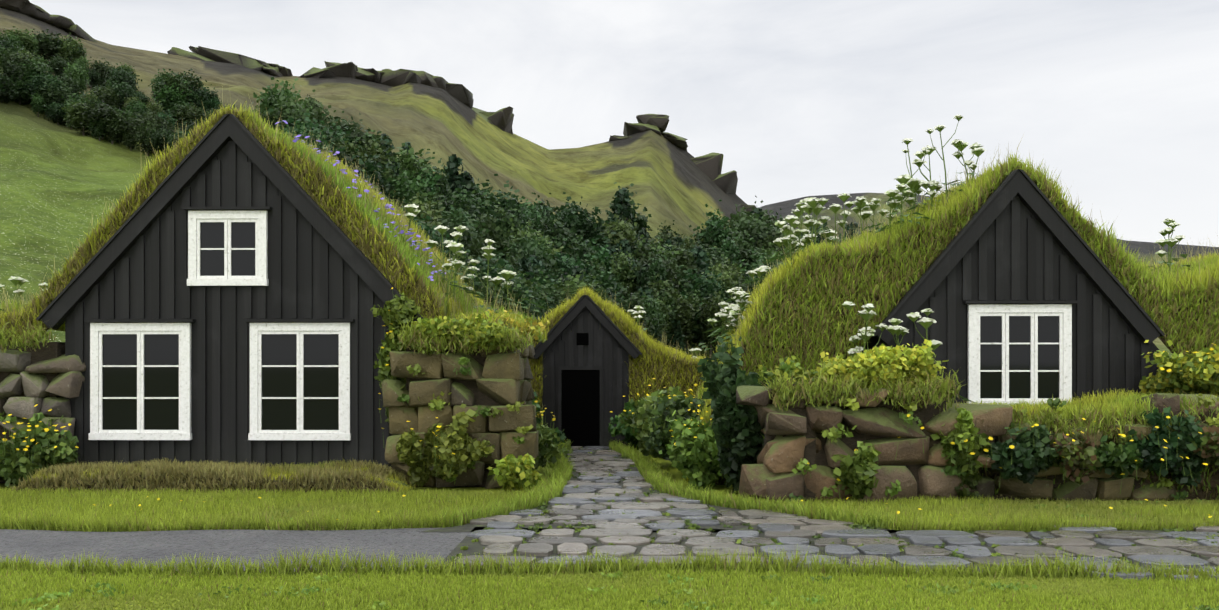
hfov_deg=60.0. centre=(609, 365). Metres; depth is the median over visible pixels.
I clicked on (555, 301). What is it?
tree
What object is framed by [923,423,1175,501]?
retaining wall
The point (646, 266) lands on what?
tree
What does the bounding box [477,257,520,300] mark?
tree
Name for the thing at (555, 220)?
tree
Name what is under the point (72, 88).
tree
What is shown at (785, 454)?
retaining wall
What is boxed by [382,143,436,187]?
bush
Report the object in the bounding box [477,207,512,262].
bush
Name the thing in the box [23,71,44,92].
tree
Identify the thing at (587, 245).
tree
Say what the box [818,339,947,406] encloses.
alchemilla
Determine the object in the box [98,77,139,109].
tree
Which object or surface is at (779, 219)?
tree
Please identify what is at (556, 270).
tree
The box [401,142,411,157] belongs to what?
tree
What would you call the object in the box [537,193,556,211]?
tree
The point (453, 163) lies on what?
tree
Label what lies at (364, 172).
tree
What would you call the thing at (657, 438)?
path bush
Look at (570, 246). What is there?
tree
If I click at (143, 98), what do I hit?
tree
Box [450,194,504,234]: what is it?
tree
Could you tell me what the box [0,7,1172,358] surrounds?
hillside
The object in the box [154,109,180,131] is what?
tree
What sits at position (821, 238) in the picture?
tree
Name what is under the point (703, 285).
bush
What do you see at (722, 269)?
tree
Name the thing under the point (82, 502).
lawn
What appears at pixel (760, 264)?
tree
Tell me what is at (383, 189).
tree
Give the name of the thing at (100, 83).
tree
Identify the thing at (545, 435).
path bush
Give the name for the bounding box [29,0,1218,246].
sky
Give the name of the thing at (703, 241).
tree
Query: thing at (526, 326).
alchemilla
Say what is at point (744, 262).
tree
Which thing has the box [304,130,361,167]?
tree
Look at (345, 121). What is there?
tree
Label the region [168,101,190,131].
tree
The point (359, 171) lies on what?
tree
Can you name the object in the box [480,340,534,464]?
turf block wall
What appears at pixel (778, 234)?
tree
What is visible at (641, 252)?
tree
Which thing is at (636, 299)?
tree
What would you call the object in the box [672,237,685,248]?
tree
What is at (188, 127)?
tree
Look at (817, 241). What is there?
tree
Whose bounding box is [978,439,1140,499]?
retained soil
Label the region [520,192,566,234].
tree
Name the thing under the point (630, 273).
tree
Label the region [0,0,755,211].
crag rocks
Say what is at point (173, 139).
tree
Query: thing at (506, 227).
tree
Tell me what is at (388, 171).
tree
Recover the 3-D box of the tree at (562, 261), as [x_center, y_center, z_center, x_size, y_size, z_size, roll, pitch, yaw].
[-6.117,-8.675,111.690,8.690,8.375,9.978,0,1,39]
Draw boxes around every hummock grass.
[11,457,416,492]
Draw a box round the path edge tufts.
[0,506,1218,582]
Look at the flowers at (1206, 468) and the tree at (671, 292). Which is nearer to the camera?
the flowers at (1206, 468)
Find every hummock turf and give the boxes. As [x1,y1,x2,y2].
[44,474,413,490]
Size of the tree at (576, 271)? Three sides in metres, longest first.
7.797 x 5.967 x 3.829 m
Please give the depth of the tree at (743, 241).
160.84 m
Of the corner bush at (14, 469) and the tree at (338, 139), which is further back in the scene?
the tree at (338, 139)
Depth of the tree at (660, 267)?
116.91 m
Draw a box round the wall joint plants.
[0,342,1218,502]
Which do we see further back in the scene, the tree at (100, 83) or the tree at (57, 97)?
the tree at (100, 83)
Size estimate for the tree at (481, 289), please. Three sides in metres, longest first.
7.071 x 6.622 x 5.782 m
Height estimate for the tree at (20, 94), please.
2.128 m
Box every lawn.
[0,486,540,531]
[0,565,1218,609]
[93,495,1211,519]
[697,494,1218,531]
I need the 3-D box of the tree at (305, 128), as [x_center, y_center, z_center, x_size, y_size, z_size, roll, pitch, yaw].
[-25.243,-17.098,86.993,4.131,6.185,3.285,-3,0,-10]
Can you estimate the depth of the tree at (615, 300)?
103.46 m
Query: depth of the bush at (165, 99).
95.68 m
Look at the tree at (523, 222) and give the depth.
115.83 m
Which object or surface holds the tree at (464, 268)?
on the hillside
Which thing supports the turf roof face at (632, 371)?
attached to the house at (583, 350)
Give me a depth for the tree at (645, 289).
108.08 m
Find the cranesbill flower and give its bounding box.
[275,120,442,282]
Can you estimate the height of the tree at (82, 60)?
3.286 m
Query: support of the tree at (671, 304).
on the hillside
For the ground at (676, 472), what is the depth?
7.86 m
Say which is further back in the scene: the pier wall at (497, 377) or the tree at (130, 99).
the tree at (130, 99)
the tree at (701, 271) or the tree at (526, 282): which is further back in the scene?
the tree at (701, 271)
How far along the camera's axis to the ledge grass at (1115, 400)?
13.13 m
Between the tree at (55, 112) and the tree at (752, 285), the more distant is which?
the tree at (752, 285)
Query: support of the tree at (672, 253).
on the hillside
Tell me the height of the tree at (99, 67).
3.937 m
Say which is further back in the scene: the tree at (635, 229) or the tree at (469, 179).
the tree at (635, 229)
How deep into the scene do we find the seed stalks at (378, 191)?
15.45 m
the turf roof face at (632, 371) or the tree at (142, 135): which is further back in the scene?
the tree at (142, 135)
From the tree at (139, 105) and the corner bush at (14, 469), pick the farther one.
the tree at (139, 105)
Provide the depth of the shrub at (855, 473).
12.27 m
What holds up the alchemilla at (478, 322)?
on the turf block wall at (526, 394)
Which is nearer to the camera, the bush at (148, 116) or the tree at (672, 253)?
the bush at (148, 116)
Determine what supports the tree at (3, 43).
on the hillside
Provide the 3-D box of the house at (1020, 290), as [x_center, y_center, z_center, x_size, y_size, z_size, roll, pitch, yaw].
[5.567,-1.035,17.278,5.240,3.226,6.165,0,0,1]
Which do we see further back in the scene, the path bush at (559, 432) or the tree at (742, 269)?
the tree at (742, 269)
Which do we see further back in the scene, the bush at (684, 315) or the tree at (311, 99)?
the tree at (311, 99)
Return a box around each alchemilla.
[389,310,518,352]
[467,309,548,339]
[757,355,832,385]
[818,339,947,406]
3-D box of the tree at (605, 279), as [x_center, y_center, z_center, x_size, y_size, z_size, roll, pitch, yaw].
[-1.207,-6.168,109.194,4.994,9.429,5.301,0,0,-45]
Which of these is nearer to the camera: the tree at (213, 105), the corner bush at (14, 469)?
the corner bush at (14, 469)
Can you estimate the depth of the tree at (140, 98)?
101.71 m
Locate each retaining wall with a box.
[736,384,1012,502]
[761,389,807,502]
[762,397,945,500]
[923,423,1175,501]
[1136,393,1218,486]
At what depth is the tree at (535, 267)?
99.37 m
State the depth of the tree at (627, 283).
117.21 m
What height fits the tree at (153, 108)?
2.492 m
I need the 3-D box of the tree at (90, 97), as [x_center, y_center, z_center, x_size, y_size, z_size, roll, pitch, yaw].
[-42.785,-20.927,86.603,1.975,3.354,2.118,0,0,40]
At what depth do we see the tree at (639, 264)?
120.82 m
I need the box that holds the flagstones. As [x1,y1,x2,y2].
[454,446,1218,580]
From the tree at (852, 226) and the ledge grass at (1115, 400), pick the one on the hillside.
the tree at (852, 226)
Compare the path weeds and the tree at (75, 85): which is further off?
the tree at (75, 85)
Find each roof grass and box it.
[530,285,712,361]
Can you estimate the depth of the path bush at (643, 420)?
16.67 m
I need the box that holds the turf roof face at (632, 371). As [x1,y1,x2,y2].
[530,313,702,447]
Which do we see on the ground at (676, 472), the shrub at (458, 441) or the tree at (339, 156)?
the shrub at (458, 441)
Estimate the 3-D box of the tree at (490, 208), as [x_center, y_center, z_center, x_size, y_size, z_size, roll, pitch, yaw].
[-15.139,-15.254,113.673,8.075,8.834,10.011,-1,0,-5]
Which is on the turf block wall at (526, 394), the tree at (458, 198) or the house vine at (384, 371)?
the house vine at (384, 371)
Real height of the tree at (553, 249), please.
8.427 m
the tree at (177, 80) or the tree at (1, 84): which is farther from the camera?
the tree at (177, 80)
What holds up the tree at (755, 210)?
on the hillside
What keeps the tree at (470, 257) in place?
on the hillside
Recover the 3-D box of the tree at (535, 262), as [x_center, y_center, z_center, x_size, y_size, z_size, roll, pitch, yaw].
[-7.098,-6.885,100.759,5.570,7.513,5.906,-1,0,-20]
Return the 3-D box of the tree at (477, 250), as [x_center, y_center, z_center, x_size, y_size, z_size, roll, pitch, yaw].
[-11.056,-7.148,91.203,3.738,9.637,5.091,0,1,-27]
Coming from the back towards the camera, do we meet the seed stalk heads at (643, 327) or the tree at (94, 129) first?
the tree at (94, 129)
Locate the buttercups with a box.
[2,287,1215,496]
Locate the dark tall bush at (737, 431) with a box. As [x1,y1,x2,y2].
[697,336,769,492]
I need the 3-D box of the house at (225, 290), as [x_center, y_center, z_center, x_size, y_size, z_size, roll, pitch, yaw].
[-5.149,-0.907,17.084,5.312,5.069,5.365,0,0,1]
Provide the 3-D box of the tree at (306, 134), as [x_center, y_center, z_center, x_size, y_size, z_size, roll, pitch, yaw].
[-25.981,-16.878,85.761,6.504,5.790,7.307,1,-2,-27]
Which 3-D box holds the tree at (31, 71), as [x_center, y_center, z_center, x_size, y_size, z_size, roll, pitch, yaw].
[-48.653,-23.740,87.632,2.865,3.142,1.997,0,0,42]
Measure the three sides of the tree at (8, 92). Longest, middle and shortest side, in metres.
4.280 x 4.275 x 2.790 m
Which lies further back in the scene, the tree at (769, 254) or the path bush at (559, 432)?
the tree at (769, 254)
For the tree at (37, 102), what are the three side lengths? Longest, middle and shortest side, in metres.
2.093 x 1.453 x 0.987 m
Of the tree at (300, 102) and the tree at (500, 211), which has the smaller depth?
the tree at (300, 102)
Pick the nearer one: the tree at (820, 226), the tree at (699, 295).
the tree at (699, 295)
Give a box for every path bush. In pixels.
[531,391,565,445]
[532,423,572,468]
[618,386,676,459]
[632,386,684,457]
[642,395,705,458]
[658,410,721,490]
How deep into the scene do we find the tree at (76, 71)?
93.38 m
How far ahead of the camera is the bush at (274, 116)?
90.55 m
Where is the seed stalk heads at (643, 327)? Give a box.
[534,284,710,360]
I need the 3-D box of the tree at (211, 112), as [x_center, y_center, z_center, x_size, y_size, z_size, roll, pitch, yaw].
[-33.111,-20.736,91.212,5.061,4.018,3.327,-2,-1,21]
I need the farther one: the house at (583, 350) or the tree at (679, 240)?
the tree at (679, 240)
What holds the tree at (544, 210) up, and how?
on the hillside
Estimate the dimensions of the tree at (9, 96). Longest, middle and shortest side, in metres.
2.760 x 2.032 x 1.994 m
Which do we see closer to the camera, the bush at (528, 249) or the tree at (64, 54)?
the bush at (528, 249)
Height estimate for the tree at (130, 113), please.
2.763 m
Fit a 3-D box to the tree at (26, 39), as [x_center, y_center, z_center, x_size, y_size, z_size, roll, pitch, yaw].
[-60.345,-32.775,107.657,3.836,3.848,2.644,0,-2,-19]
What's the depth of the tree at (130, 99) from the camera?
90.36 m
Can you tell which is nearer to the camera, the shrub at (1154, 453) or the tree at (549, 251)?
the shrub at (1154, 453)
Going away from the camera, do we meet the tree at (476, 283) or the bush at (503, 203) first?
the tree at (476, 283)
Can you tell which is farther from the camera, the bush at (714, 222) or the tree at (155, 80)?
the bush at (714, 222)
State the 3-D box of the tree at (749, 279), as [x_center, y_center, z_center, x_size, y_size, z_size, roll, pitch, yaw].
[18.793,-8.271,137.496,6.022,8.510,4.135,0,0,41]
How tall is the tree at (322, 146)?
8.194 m
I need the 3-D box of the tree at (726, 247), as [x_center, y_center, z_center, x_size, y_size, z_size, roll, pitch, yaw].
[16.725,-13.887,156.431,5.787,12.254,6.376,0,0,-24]
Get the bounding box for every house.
[36,114,422,470]
[533,295,641,446]
[862,169,1164,404]
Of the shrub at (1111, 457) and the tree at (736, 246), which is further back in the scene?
the tree at (736, 246)
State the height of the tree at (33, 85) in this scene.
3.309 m
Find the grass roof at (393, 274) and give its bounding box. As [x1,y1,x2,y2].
[0,103,522,341]
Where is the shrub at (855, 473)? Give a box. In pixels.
[831,441,881,501]
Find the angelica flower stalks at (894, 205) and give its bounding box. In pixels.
[0,117,1192,402]
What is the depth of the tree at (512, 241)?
106.80 m
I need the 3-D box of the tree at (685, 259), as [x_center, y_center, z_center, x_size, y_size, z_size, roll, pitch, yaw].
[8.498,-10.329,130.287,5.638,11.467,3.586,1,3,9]
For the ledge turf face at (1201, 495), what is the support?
on the ground at (676, 472)
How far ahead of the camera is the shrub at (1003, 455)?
12.28 m
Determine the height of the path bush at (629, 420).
1.335 m
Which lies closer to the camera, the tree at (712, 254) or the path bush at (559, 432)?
the path bush at (559, 432)
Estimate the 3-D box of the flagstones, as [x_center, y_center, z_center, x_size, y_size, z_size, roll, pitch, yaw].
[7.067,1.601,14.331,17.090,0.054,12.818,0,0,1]
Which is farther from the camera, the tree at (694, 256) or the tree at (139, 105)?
the tree at (694, 256)
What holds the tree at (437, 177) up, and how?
on the hillside
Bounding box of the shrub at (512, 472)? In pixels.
[488,453,541,491]
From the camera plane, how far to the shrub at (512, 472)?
13.57 m
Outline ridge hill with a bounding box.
[760,193,1218,267]
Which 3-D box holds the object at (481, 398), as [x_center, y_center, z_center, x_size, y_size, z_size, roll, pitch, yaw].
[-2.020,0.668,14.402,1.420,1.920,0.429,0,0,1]
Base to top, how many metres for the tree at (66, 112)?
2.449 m
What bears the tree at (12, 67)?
on the hillside
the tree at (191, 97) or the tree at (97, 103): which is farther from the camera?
the tree at (191, 97)
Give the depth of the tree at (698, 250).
135.41 m
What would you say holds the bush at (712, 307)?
on the hillside
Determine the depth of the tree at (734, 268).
144.79 m
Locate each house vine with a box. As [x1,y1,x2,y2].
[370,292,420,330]
[374,319,410,422]
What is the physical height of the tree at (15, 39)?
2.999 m
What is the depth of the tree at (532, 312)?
80.54 m
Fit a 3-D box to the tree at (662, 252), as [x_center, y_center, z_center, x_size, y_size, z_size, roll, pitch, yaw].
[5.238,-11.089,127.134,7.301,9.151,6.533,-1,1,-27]
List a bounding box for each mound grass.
[706,155,1218,484]
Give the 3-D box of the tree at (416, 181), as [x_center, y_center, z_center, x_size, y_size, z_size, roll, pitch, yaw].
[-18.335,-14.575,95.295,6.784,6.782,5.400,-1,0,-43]
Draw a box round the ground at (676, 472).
[0,400,1217,609]
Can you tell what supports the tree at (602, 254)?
on the hillside
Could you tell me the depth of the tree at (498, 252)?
94.31 m
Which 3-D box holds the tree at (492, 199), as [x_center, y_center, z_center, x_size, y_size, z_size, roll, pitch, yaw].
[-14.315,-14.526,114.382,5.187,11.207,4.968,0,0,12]
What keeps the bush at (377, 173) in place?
on the hillside
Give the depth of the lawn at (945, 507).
11.71 m
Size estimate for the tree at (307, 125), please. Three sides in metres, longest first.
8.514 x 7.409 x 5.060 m
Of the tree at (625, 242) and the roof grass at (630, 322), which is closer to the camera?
the roof grass at (630, 322)
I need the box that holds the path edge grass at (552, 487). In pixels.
[425,439,902,528]
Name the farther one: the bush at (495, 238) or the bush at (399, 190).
the bush at (495, 238)
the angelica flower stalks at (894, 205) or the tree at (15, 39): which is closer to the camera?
the angelica flower stalks at (894, 205)
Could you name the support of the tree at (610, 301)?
on the hillside
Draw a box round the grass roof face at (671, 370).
[528,291,703,424]
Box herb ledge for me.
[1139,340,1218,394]
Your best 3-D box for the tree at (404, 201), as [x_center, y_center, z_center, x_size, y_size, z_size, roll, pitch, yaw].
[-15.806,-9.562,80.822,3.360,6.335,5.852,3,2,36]
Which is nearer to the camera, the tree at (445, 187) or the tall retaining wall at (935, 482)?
the tall retaining wall at (935, 482)
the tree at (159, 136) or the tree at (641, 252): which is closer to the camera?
the tree at (159, 136)
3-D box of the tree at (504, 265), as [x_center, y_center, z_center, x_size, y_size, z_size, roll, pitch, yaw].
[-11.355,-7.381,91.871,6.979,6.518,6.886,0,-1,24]
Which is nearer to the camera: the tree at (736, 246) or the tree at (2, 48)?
the tree at (2, 48)
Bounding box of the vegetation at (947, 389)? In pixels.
[0,316,1217,444]
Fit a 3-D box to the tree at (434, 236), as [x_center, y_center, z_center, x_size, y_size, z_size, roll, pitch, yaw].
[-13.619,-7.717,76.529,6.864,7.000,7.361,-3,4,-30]
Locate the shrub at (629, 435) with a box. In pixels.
[607,401,638,449]
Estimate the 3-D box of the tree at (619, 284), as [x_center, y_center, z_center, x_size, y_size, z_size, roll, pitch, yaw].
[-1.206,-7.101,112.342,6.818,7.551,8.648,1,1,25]
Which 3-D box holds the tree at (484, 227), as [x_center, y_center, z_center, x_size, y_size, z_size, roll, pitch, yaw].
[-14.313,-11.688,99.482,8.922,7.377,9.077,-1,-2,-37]
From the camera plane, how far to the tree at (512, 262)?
97.87 m
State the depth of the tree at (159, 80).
96.80 m
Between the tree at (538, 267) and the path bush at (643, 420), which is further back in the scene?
the tree at (538, 267)
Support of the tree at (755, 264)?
on the hillside
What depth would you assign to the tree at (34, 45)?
108.73 m
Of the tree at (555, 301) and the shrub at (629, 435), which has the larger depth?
the tree at (555, 301)
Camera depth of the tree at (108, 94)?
89.03 m
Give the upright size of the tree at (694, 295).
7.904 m
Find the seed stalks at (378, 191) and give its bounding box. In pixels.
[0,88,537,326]
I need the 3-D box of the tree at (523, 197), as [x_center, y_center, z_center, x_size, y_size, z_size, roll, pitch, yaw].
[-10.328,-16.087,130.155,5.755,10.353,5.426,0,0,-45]
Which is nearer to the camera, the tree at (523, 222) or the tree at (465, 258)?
the tree at (465, 258)
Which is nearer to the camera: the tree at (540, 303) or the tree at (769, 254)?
the tree at (540, 303)
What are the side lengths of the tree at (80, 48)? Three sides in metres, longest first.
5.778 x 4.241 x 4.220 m
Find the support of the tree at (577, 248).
on the hillside
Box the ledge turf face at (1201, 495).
[1014,410,1218,499]
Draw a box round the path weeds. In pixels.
[450,446,1218,574]
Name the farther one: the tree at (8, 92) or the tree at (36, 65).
the tree at (36, 65)
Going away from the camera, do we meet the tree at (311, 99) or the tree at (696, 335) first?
the tree at (696, 335)
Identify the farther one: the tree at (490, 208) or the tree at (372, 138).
the tree at (490, 208)
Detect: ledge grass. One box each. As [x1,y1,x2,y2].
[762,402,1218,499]
[946,388,1218,419]
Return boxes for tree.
[0,26,38,54]
[0,33,7,41]
[0,37,16,52]
[0,45,11,62]
[0,54,31,82]
[0,69,25,101]
[0,77,6,93]
[0,87,16,102]
[1,41,28,53]
[1,45,32,76]
[4,32,25,49]
[13,80,30,104]
[18,48,36,64]
[19,53,57,81]
[19,62,38,78]
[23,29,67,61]
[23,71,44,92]
[23,73,65,110]
[24,68,66,115]
[26,32,40,56]
[30,79,76,113]
[30,93,45,116]
[35,54,47,67]
[44,101,66,124]
[46,53,71,79]
[49,36,88,62]
[53,73,85,94]
[55,32,86,64]
[61,91,89,105]
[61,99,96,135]
[62,80,74,97]
[63,59,90,94]
[63,99,73,128]
[70,55,90,71]
[78,91,99,130]
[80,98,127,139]
[83,67,101,88]
[84,94,112,109]
[87,57,114,87]
[88,117,106,140]
[90,76,107,88]
[94,82,121,108]
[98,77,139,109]
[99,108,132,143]
[105,63,141,90]
[114,133,123,143]
[116,62,136,78]
[119,106,136,133]
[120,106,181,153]
[122,95,138,109]
[122,131,136,149]
[125,98,147,114]
[131,120,158,155]
[134,91,147,103]
[134,108,146,120]
[135,91,150,103]
[144,99,164,114]
[145,125,172,155]
[148,69,192,101]
[150,69,173,99]
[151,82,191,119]
[153,68,206,105]
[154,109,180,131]
[155,69,190,113]
[163,127,192,150]
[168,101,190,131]
[174,102,206,129]
[180,115,207,132]
[184,87,195,105]
[191,84,220,109]
[194,94,207,109]
[200,97,221,112]
[203,101,234,120]
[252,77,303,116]
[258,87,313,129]
[268,108,345,147]
[270,121,332,145]
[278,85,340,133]
[279,121,331,141]
[282,119,326,140]
[285,95,313,124]
[294,113,353,145]
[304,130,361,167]
[307,94,319,106]
[310,130,342,160]
[322,118,360,147]
[323,108,360,130]
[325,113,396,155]
[333,135,367,168]
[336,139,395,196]
[340,138,373,183]
[346,165,376,189]
[351,166,364,180]
[354,122,382,161]
[358,136,392,169]
[370,158,402,198]
[370,180,412,208]
[371,163,397,199]
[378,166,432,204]
[379,133,395,161]
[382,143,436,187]
[386,160,400,180]
[387,157,448,194]
[390,192,424,212]
[392,199,422,223]
[397,193,445,237]
[398,169,438,199]
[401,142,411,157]
[402,206,452,240]
[406,212,471,265]
[408,189,450,215]
[416,152,455,197]
[416,157,442,201]
[423,180,456,218]
[427,231,468,271]
[429,199,489,243]
[431,207,477,250]
[437,198,478,237]
[440,182,489,218]
[441,240,481,268]
[443,154,468,200]
[446,255,472,271]
[446,256,488,297]
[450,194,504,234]
[450,255,478,295]
[455,184,505,225]
[458,234,497,256]
[458,272,518,311]
[459,171,477,196]
[462,201,504,251]
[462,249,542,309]
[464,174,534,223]
[466,245,516,278]
[467,228,497,267]
[467,238,509,266]
[470,180,499,223]
[472,190,516,226]
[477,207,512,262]
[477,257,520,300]
[484,264,533,316]
[495,222,513,239]
[498,205,520,240]
[499,283,548,338]
[500,195,549,229]
[501,207,537,237]
[502,233,523,256]
[503,252,554,283]
[505,229,560,276]
[505,248,533,271]
[507,218,549,244]
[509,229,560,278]
[515,271,551,313]
[516,254,555,283]
[518,257,534,284]
[519,192,543,211]
[519,199,560,224]
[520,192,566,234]
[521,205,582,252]
[521,230,563,274]
[525,221,550,247]
[528,255,544,277]
[528,268,560,287]
[528,279,544,321]
[528,285,547,324]
[529,281,559,319]
[531,261,567,295]
[533,219,557,236]
[533,277,572,311]
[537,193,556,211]
[545,263,584,286]
[546,230,599,266]
[546,233,559,248]
[547,270,598,302]
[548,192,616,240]
[552,246,592,281]
[559,272,570,290]
[560,211,598,239]
[560,245,580,261]
[569,230,597,259]
[571,266,583,282]
[574,272,612,299]
[580,236,612,268]
[580,253,608,274]
[584,260,623,302]
[584,264,628,302]
[586,226,649,254]
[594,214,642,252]
[599,295,623,305]
[600,250,642,294]
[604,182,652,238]
[604,248,618,260]
[604,259,638,303]
[604,288,614,301]
[605,291,624,308]
[608,188,637,236]
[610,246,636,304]
[611,212,639,242]
[617,286,650,338]
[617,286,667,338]
[621,239,632,255]
[628,234,684,269]
[631,238,657,264]
[632,246,690,296]
[634,255,692,287]
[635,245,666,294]
[635,271,644,294]
[636,228,650,245]
[638,285,666,345]
[640,263,647,271]
[642,318,657,336]
[645,257,667,279]
[648,274,682,326]
[651,297,671,339]
[654,285,680,344]
[656,220,685,246]
[656,249,684,283]
[659,240,706,273]
[663,239,671,248]
[664,320,690,354]
[667,235,699,277]
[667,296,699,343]
[671,267,700,296]
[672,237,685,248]
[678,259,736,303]
[678,285,706,344]
[680,234,702,248]
[684,285,699,346]
[685,291,704,347]
[686,297,733,353]
[688,237,748,266]
[689,225,733,246]
[690,283,726,342]
[691,246,711,273]
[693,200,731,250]
[693,222,761,261]
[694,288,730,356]
[696,262,715,275]
[700,265,739,300]
[705,234,752,268]
[705,246,736,278]
[708,258,745,286]
[708,275,749,305]
[712,230,741,267]
[715,234,750,268]
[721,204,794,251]
[722,195,780,235]
[727,257,742,276]
[730,275,757,301]
[731,259,747,273]
[734,274,753,293]
[738,275,762,285]
[743,246,769,273]
[745,254,771,275]
[749,207,763,223]
[749,242,783,268]
[756,222,788,262]
[756,264,780,289]
[771,209,791,236]
[774,230,819,248]
[806,221,831,243]
[816,234,827,242]
[845,222,860,238]
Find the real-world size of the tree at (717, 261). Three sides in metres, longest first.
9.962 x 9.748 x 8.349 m
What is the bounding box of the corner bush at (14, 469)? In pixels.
[0,412,79,487]
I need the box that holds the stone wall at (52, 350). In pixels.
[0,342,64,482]
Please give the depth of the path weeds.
10.28 m
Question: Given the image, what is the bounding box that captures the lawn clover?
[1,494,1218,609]
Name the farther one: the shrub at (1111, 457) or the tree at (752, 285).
the tree at (752, 285)
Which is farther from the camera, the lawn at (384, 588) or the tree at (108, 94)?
the tree at (108, 94)
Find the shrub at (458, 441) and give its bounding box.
[395,404,494,487]
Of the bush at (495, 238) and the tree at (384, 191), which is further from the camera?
the bush at (495, 238)
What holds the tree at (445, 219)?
on the hillside
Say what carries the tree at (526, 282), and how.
on the hillside
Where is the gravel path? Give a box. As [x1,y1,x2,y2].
[0,528,469,572]
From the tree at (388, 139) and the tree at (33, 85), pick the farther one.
the tree at (388, 139)
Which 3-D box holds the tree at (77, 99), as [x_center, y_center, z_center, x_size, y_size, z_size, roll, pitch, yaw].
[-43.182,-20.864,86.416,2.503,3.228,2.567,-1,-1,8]
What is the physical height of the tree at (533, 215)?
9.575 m
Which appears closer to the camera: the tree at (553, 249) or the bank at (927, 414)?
the bank at (927, 414)
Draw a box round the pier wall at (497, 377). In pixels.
[382,351,537,488]
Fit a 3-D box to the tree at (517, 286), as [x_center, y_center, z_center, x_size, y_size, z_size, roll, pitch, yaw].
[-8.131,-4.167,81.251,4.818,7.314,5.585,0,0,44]
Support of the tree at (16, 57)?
on the hillside
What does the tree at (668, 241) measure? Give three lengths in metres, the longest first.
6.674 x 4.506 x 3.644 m
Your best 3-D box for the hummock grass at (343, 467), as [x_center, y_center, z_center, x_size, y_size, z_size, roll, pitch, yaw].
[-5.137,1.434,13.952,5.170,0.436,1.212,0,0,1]
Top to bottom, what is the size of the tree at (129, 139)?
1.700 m
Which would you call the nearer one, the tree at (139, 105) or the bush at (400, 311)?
the bush at (400, 311)
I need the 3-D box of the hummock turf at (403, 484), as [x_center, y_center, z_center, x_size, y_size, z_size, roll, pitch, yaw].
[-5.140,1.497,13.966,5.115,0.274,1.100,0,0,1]

